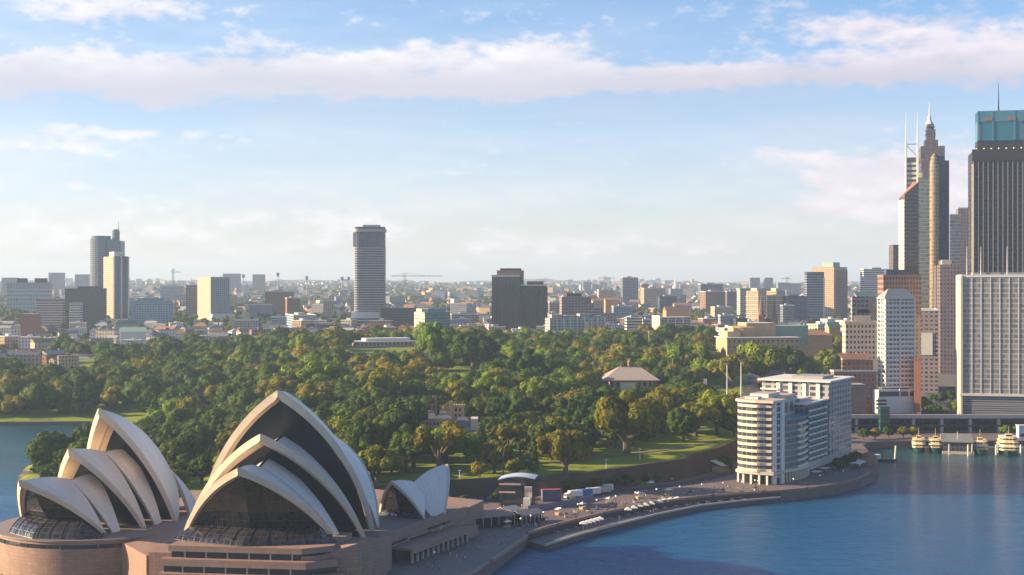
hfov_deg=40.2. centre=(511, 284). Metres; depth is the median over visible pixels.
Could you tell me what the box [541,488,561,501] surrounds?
shipping container
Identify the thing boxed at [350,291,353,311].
cream flats
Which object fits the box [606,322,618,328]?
flats
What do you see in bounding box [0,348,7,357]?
hipped house
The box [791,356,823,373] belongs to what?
fig tree
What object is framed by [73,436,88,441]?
gum tree
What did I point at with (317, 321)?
flats
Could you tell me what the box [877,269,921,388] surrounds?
hotel tower
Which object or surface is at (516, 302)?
dark towers
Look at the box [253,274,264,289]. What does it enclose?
block
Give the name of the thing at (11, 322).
terrace row
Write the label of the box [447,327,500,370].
fig tree
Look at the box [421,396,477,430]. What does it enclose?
mansion
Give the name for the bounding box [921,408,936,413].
round tree
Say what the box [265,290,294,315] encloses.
brown block
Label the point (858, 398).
brown block
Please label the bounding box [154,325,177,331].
terrace row
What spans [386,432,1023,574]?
forecourt
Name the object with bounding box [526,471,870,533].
kerb
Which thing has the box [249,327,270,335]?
flats
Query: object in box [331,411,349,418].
fig tree
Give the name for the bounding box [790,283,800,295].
block
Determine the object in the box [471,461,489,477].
round tree
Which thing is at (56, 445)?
round tree
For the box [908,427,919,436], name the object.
round tree
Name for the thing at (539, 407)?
fig tree
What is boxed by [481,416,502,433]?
round tree
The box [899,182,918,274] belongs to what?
sloped tower
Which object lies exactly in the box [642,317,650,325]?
framed block
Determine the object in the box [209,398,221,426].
pine tree
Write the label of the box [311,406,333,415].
fig tree
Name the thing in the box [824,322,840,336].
chapel
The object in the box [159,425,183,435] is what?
fig tree
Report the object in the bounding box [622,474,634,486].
shrub
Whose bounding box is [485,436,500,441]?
fig tree
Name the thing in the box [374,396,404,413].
fig tree
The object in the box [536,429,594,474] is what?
fig tree
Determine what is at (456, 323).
terrace row
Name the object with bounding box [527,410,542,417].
fig tree
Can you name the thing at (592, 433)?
fig tree
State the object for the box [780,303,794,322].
grey block
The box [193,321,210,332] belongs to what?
hipped house
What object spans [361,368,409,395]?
fig tree
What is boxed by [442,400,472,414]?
fig tree
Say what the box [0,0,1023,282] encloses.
sky
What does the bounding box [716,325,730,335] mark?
flats
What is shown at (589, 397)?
fig tree
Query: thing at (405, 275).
tower crane
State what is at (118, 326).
hipped house
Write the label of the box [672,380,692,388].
round tree
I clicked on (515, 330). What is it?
terrace row
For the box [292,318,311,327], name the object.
flats
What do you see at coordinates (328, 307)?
brick flats
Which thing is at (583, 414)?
fig tree
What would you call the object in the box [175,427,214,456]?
fig tree
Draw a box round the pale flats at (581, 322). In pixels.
[545,313,605,331]
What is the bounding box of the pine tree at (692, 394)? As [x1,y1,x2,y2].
[687,378,698,401]
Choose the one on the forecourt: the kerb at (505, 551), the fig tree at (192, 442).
the kerb at (505, 551)
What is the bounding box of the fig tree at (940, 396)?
[929,392,947,404]
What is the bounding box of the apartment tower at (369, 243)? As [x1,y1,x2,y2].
[351,225,386,328]
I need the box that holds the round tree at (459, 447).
[430,426,464,464]
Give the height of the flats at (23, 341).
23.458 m
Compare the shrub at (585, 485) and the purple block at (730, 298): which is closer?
the shrub at (585, 485)
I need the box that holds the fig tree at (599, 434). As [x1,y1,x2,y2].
[593,428,609,443]
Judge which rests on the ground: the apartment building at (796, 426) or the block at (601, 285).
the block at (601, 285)
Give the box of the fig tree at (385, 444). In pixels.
[381,431,404,459]
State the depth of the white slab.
2354.62 m
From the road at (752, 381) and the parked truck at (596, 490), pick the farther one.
the road at (752, 381)
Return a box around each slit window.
[392,538,406,544]
[410,531,431,539]
[428,520,450,528]
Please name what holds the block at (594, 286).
on the ground
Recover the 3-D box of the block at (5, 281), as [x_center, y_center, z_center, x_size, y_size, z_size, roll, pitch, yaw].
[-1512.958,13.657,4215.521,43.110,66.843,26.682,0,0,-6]
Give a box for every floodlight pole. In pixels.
[725,363,728,394]
[739,360,742,396]
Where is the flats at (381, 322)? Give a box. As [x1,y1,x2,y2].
[370,318,392,326]
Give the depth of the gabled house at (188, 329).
1979.61 m
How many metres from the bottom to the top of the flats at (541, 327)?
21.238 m
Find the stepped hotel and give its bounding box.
[560,293,616,323]
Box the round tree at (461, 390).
[443,379,477,401]
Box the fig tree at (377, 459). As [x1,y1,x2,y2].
[358,445,402,484]
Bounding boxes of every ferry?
[912,433,925,452]
[928,428,942,452]
[973,434,987,454]
[996,431,1019,455]
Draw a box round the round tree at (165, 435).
[154,429,176,443]
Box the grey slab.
[698,283,722,302]
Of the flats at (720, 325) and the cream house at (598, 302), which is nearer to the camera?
the flats at (720, 325)
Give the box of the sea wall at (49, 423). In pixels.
[0,421,92,424]
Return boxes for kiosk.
[1015,424,1023,437]
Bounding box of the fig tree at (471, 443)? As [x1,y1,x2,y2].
[462,432,480,462]
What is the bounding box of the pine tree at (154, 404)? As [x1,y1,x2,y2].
[149,390,159,409]
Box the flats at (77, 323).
[69,321,86,327]
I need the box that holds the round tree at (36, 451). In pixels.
[25,441,53,474]
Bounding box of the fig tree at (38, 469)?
[36,462,58,471]
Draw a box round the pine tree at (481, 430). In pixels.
[476,418,486,435]
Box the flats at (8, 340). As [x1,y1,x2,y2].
[0,334,20,348]
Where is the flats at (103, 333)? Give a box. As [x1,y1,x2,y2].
[96,327,119,337]
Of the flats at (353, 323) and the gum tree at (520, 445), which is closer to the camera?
the gum tree at (520, 445)
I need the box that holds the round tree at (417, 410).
[405,399,428,421]
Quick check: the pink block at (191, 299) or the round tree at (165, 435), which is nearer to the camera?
the round tree at (165, 435)
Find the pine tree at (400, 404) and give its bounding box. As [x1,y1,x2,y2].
[393,392,406,412]
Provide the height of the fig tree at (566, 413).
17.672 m
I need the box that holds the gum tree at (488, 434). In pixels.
[486,429,494,436]
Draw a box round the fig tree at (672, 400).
[639,386,690,432]
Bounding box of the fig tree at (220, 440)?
[214,430,233,448]
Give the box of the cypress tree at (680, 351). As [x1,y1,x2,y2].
[677,337,684,360]
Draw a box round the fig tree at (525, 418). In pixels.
[511,412,541,425]
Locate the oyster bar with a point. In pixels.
(870, 460)
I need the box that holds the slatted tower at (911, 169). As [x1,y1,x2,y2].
[904,112,917,190]
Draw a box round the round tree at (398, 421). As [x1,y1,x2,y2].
[381,410,418,436]
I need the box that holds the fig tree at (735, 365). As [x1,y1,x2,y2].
[706,353,752,385]
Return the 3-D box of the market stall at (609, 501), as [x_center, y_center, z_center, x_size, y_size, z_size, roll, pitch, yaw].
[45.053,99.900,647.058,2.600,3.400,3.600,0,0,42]
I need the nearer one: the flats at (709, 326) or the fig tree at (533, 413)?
the fig tree at (533, 413)
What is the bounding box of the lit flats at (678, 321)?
[652,315,691,329]
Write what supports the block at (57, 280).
on the ground
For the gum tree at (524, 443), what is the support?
on the ground
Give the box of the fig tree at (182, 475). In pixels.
[171,469,189,483]
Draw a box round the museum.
[714,322,807,357]
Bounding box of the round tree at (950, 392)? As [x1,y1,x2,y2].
[945,387,955,400]
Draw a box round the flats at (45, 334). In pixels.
[38,332,51,336]
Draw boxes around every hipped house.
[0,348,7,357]
[94,320,111,327]
[112,323,124,328]
[146,328,158,335]
[176,329,185,337]
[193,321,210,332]
[207,323,222,329]
[228,327,239,334]
[342,323,353,327]
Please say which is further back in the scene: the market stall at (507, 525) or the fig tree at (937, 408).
the fig tree at (937, 408)
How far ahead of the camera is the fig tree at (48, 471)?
721.38 m
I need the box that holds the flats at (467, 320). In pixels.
[454,317,471,324]
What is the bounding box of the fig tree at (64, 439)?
[28,430,71,448]
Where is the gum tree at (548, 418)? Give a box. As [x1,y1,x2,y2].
[545,415,569,422]
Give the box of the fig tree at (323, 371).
[296,359,350,382]
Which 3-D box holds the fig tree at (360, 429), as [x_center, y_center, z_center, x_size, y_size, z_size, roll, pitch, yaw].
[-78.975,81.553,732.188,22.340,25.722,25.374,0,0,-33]
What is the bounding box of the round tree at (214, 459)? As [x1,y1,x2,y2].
[212,454,219,469]
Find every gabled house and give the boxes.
[41,324,56,332]
[49,356,57,364]
[105,334,119,343]
[144,319,158,328]
[153,322,165,327]
[180,325,193,332]
[212,321,223,329]
[788,321,799,324]
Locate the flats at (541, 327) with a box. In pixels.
[536,324,544,332]
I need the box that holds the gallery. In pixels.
[349,337,415,347]
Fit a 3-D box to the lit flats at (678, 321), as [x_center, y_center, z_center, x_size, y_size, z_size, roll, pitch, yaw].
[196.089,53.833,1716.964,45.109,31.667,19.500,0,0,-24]
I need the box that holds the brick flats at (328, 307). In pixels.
[323,299,333,317]
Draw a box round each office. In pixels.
[414,308,449,327]
[597,289,613,297]
[889,245,898,268]
[949,214,960,274]
[956,207,967,274]
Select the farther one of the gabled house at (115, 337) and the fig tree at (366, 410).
the gabled house at (115, 337)
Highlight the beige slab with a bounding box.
[197,277,234,320]
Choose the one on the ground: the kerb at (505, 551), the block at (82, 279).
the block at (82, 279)
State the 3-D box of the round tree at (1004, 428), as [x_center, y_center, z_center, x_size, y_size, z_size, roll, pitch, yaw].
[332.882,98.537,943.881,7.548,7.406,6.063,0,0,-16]
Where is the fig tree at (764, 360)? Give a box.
[733,340,786,385]
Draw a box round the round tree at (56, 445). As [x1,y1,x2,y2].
[34,434,62,452]
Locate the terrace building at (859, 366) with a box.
[830,353,877,413]
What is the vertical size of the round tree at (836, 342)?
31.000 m
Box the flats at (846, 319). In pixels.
[835,318,849,324]
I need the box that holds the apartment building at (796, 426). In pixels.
[736,374,854,484]
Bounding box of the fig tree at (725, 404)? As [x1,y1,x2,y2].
[694,389,737,434]
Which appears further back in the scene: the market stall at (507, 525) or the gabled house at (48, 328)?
the gabled house at (48, 328)
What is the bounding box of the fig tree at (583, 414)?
[571,407,597,430]
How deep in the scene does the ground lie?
807.49 m
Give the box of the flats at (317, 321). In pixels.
[312,319,326,323]
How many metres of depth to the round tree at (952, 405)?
1057.87 m
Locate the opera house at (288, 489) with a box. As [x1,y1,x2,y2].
[0,390,483,574]
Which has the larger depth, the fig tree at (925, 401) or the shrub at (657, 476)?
the fig tree at (925, 401)
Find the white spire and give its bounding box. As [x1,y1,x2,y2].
[673,278,677,288]
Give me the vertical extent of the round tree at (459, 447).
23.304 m
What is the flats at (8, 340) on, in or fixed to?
on the ground
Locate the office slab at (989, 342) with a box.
[956,260,1023,413]
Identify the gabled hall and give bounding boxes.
[119,327,146,344]
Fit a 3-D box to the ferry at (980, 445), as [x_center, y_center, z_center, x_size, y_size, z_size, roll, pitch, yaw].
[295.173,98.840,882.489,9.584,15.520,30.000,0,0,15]
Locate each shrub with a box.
[492,492,503,500]
[564,480,580,489]
[581,483,591,488]
[593,477,609,485]
[610,476,623,488]
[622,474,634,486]
[641,474,649,481]
[654,473,661,479]
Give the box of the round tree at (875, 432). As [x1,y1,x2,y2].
[869,427,881,439]
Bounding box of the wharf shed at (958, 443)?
[940,432,973,454]
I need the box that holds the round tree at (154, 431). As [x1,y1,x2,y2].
[147,429,162,433]
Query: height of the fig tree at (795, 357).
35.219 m
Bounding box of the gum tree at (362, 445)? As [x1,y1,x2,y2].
[357,441,370,450]
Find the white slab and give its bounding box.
[860,268,884,296]
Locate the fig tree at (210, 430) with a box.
[184,424,214,456]
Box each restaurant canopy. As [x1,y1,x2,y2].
[474,508,515,528]
[497,505,520,513]
[512,508,543,524]
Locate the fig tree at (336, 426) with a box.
[326,419,348,433]
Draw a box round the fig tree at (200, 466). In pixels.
[187,454,213,484]
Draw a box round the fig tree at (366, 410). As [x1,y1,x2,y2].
[358,407,370,415]
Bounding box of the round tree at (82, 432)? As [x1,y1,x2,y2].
[69,425,91,442]
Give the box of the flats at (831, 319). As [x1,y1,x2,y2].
[820,317,840,322]
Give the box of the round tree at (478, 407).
[471,401,489,420]
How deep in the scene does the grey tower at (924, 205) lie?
1448.61 m
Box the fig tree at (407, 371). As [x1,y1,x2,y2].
[375,361,414,378]
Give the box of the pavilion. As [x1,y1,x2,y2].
[601,358,659,389]
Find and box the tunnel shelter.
[711,459,730,471]
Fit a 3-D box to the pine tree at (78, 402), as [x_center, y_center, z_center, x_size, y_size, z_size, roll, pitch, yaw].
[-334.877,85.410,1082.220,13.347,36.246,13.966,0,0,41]
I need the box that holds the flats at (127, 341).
[122,338,143,344]
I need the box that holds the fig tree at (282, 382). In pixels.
[269,374,299,390]
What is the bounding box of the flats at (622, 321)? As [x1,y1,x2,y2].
[620,316,629,324]
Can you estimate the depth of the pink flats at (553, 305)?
2501.15 m
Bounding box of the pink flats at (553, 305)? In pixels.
[548,300,559,312]
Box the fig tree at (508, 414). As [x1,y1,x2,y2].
[499,409,516,420]
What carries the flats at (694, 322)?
on the ground
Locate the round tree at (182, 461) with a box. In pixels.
[174,452,196,470]
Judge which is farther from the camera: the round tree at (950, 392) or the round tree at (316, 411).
the round tree at (950, 392)
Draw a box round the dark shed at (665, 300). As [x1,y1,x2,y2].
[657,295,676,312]
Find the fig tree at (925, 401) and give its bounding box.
[921,396,932,409]
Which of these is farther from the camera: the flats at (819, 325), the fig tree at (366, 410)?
the flats at (819, 325)
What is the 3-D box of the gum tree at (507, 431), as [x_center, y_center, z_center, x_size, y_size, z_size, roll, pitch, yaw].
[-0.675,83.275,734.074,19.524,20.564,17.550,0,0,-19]
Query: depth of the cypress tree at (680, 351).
1170.27 m
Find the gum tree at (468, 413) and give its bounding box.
[464,410,477,417]
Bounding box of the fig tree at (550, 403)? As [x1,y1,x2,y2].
[540,396,568,411]
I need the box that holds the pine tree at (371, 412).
[366,397,377,421]
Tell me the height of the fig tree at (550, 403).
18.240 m
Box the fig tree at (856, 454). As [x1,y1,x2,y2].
[848,451,862,457]
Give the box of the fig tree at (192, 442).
[159,433,202,455]
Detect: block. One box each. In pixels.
[2,278,16,293]
[6,278,52,312]
[21,313,40,336]
[36,299,64,330]
[49,273,64,288]
[65,286,106,325]
[69,302,82,329]
[75,274,89,287]
[131,298,172,325]
[160,285,183,299]
[186,285,196,317]
[223,274,240,290]
[234,318,258,328]
[249,303,271,317]
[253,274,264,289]
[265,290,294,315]
[271,315,286,324]
[285,312,316,327]
[306,322,343,328]
[380,306,415,329]
[450,312,478,322]
[459,323,486,327]
[582,282,590,289]
[591,284,598,289]
[599,282,606,289]
[612,304,632,317]
[624,315,642,330]
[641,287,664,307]
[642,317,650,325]
[700,290,724,312]
[711,305,731,316]
[725,290,736,313]
[733,316,747,325]
[736,288,770,316]
[748,278,759,287]
[764,278,772,287]
[776,283,789,290]
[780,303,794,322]
[784,294,806,320]
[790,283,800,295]
[840,315,878,413]
[850,292,876,320]
[851,383,865,413]
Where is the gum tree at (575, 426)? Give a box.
[564,421,578,428]
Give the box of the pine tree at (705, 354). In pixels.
[700,335,710,362]
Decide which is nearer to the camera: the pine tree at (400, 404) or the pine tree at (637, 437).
the pine tree at (637, 437)
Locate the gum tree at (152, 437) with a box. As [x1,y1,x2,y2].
[149,434,156,441]
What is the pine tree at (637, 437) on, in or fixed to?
on the ground
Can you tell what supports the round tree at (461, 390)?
on the ground
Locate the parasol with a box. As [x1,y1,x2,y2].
[580,521,587,529]
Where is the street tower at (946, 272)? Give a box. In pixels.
[934,260,958,374]
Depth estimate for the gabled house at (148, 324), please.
2074.68 m
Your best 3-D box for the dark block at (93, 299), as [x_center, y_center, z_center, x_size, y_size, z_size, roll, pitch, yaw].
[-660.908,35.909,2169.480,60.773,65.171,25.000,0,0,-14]
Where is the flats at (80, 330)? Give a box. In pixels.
[70,326,86,334]
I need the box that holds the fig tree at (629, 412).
[594,390,665,453]
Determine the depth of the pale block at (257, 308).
2421.84 m
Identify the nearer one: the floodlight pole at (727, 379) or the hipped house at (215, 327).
the floodlight pole at (727, 379)
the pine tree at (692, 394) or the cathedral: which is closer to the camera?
the pine tree at (692, 394)
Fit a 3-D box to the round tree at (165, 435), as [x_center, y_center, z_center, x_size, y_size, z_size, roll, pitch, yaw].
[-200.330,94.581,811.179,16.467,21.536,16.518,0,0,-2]
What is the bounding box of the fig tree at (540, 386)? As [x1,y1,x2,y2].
[520,376,566,398]
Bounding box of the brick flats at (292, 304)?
[285,296,299,312]
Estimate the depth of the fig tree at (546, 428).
726.20 m
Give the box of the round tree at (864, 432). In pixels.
[857,428,870,439]
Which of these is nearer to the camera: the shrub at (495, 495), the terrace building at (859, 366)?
the shrub at (495, 495)
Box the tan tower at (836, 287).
[812,262,847,317]
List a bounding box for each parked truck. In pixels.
[564,489,582,498]
[576,488,592,497]
[583,487,600,495]
[595,485,610,494]
[603,484,613,491]
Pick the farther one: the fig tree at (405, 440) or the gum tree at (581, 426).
the gum tree at (581, 426)
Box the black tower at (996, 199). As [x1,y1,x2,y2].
[968,83,1023,274]
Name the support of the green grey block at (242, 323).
on the ground
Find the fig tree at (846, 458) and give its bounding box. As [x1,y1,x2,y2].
[840,454,856,467]
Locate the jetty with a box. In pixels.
[875,446,896,461]
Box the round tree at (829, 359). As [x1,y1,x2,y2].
[814,348,840,373]
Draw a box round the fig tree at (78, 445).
[66,441,87,449]
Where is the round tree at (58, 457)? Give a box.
[52,448,66,464]
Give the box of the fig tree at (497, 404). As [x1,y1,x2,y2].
[484,395,511,418]
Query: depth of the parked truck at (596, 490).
672.16 m
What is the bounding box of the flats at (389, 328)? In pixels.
[384,325,395,330]
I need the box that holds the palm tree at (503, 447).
[497,444,509,474]
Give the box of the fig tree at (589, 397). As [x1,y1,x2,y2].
[571,387,604,409]
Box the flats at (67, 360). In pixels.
[57,353,78,367]
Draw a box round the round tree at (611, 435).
[600,429,620,446]
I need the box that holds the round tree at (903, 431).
[897,426,908,437]
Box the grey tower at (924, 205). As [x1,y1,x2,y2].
[917,173,929,307]
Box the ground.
[0,279,1023,574]
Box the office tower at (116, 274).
[103,252,128,318]
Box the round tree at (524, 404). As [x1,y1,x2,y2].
[509,396,534,412]
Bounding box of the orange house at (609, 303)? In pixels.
[604,298,618,312]
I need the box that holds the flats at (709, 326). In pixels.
[691,323,712,329]
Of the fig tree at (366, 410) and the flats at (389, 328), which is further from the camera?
the flats at (389, 328)
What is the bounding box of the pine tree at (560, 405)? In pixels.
[555,392,566,411]
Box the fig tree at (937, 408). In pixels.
[923,404,943,412]
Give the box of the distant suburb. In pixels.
[0,277,859,316]
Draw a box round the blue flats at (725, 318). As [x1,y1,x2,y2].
[718,313,734,325]
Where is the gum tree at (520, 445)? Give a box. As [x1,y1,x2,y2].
[516,439,536,461]
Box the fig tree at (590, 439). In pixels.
[582,430,595,445]
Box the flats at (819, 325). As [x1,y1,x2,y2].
[807,321,825,330]
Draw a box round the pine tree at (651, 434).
[641,428,656,441]
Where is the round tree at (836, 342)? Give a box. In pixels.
[832,334,841,352]
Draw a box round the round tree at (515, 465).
[504,457,526,472]
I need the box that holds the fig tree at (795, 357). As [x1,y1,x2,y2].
[778,344,807,373]
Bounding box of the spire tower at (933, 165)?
[919,102,948,307]
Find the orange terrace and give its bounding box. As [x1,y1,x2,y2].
[663,306,688,316]
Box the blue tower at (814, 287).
[804,272,824,320]
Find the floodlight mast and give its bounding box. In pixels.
[242,274,244,295]
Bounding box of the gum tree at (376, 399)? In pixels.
[365,396,387,404]
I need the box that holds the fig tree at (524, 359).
[505,348,545,371]
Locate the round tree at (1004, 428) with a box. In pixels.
[999,425,1010,432]
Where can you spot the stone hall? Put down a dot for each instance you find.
(493, 326)
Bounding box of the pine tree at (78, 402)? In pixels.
[69,371,88,415]
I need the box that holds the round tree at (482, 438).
[472,435,486,457]
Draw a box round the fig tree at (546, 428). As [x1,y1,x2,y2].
[526,418,575,459]
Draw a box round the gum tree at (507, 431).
[490,423,526,445]
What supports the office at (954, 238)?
on the ground
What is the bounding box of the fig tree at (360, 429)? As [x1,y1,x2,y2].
[341,415,384,447]
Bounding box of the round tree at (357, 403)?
[349,392,373,412]
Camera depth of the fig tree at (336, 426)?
743.61 m
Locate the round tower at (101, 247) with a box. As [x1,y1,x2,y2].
[90,221,124,285]
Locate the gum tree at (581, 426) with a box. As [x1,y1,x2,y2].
[570,421,588,430]
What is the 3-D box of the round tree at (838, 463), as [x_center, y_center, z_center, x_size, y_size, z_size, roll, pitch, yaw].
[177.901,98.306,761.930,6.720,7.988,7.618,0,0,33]
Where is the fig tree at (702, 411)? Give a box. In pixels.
[681,401,719,436]
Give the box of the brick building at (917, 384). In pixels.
[914,356,921,413]
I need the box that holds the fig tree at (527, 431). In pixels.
[520,427,541,454]
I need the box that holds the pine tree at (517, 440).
[510,417,519,452]
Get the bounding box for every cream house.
[591,298,603,307]
[672,303,685,305]
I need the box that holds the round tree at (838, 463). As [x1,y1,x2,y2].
[831,457,844,470]
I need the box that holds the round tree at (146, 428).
[139,425,151,431]
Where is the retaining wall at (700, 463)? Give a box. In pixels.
[374,439,737,497]
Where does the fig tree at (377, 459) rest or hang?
on the ground
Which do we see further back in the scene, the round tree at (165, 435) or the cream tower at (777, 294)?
the cream tower at (777, 294)
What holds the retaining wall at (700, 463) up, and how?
on the forecourt
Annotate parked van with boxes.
[475,496,486,500]
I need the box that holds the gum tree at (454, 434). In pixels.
[414,420,466,466]
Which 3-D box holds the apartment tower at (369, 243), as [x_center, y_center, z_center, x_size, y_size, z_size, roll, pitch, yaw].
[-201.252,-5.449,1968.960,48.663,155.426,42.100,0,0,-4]
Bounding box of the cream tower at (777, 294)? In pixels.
[767,288,785,321]
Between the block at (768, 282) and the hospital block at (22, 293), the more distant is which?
the block at (768, 282)
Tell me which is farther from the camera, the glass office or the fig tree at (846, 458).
the glass office
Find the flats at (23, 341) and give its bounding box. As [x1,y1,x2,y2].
[18,335,41,348]
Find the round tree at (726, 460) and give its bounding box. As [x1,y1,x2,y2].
[716,455,732,468]
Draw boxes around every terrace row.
[0,320,15,324]
[0,324,11,334]
[6,349,42,365]
[11,325,20,335]
[15,347,47,350]
[30,336,55,347]
[42,349,67,364]
[57,329,77,335]
[89,329,95,337]
[89,337,113,343]
[115,319,135,326]
[146,332,168,339]
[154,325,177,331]
[206,331,231,336]
[208,329,227,332]
[236,327,257,334]
[307,328,326,332]
[358,326,371,331]
[398,323,411,329]
[450,318,465,329]
[482,320,491,325]
[511,327,534,332]
[636,314,651,321]
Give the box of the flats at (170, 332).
[159,328,176,338]
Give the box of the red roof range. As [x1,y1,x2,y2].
[799,330,831,357]
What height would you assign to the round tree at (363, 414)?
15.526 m
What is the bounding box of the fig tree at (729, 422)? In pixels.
[718,415,737,436]
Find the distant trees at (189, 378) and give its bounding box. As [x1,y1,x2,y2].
[0,282,859,429]
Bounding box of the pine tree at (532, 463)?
[527,417,538,471]
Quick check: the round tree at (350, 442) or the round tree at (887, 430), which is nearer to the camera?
the round tree at (350, 442)
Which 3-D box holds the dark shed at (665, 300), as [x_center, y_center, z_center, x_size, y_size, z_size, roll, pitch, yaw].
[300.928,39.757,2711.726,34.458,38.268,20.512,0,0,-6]
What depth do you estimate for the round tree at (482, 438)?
735.03 m
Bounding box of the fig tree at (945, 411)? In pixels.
[938,409,953,413]
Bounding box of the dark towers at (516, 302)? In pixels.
[492,268,547,329]
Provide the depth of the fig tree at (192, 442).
778.40 m
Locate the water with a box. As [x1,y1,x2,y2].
[0,425,1023,574]
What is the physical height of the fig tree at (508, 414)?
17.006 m
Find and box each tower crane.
[171,269,181,284]
[391,273,429,299]
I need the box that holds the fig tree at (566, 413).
[554,407,573,421]
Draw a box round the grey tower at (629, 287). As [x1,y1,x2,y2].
[621,276,637,301]
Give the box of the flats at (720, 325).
[711,322,730,328]
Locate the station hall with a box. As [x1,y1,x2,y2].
[851,419,1023,430]
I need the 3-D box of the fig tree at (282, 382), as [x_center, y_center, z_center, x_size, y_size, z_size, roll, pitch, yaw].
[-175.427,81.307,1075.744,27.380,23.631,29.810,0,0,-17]
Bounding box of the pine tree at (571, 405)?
[567,390,576,411]
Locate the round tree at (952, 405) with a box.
[946,401,956,413]
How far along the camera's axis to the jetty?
835.09 m
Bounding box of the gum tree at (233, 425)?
[226,420,242,430]
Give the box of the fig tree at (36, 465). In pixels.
[29,460,48,476]
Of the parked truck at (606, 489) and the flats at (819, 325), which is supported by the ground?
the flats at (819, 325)
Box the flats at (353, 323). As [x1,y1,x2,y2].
[340,318,356,328]
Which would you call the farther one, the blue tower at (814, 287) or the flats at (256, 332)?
the blue tower at (814, 287)
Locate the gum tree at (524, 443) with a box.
[510,439,527,455]
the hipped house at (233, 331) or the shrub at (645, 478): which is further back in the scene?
the hipped house at (233, 331)
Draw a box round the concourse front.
[528,492,779,539]
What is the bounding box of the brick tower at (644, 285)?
[640,283,648,300]
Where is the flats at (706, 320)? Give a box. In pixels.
[698,317,715,323]
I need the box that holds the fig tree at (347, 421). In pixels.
[327,415,351,424]
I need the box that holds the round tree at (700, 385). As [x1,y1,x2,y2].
[694,382,713,392]
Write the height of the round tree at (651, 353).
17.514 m
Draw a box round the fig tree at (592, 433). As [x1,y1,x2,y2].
[583,428,598,440]
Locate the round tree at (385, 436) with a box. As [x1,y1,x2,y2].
[372,422,388,439]
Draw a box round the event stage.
[498,473,537,508]
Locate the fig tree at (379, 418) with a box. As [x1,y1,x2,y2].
[372,412,390,424]
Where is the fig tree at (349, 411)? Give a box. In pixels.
[337,407,355,415]
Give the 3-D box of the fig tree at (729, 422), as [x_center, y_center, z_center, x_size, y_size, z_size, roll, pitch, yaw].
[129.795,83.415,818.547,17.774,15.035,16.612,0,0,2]
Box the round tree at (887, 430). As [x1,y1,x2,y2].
[882,426,893,437]
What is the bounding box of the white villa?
[196,328,213,332]
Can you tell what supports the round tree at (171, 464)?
on the ground
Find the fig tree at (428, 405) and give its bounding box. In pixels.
[425,404,438,414]
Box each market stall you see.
[504,519,510,527]
[555,507,562,514]
[579,502,586,509]
[605,496,612,503]
[635,492,642,498]
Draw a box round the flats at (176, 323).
[169,321,182,326]
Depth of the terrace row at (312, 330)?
1693.57 m
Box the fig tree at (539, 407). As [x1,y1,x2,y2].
[534,402,547,411]
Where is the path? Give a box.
[370,441,718,473]
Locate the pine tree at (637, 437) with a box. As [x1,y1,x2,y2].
[627,433,641,444]
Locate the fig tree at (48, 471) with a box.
[39,465,59,476]
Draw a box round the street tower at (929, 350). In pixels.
[921,308,938,392]
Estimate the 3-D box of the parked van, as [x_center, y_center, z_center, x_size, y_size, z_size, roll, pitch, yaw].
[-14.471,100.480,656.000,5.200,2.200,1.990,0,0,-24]
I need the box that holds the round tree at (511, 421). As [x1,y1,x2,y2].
[503,419,520,444]
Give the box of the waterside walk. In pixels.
[528,497,781,550]
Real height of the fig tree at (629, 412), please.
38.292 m
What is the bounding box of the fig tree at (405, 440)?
[389,431,432,467]
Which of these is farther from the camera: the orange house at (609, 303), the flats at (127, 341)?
the orange house at (609, 303)
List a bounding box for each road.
[484,466,737,501]
[742,373,759,394]
[851,414,1023,432]
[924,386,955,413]
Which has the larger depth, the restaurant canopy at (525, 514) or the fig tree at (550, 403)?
the fig tree at (550, 403)
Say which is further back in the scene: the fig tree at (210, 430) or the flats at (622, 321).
the flats at (622, 321)
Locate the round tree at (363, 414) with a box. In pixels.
[352,412,367,419]
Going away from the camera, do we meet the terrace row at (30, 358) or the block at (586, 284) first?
the terrace row at (30, 358)
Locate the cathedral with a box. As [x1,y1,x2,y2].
[753,295,777,324]
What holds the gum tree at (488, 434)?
on the ground
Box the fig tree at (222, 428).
[209,424,230,452]
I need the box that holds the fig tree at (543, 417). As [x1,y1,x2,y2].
[537,413,552,420]
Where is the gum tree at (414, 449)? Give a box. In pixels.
[392,443,420,472]
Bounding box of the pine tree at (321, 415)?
[316,398,326,420]
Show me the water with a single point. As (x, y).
(911, 511)
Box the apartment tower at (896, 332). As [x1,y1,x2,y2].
[872,289,915,413]
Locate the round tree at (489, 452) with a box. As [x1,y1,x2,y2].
[475,439,513,472]
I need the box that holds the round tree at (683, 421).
[666,407,700,441]
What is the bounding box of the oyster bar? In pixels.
[850,451,876,465]
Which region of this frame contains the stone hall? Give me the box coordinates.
[485,324,505,329]
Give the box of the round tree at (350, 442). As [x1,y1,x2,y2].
[334,432,357,453]
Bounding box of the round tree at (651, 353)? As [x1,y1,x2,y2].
[642,351,659,360]
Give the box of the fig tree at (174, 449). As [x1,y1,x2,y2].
[160,439,194,462]
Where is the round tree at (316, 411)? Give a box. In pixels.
[314,410,330,417]
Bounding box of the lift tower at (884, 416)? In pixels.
[879,407,889,433]
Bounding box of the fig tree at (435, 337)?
[417,321,456,355]
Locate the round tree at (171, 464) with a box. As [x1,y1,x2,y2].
[166,461,179,469]
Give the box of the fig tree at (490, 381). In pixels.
[472,371,515,392]
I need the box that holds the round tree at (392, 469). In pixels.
[390,455,403,475]
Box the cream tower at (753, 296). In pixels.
[746,288,766,320]
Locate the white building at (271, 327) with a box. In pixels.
[269,324,287,330]
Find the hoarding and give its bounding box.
[528,494,592,509]
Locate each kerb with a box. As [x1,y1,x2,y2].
[462,535,527,574]
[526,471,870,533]
[545,496,780,545]
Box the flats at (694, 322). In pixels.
[691,320,704,324]
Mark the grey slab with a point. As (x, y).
(709, 286)

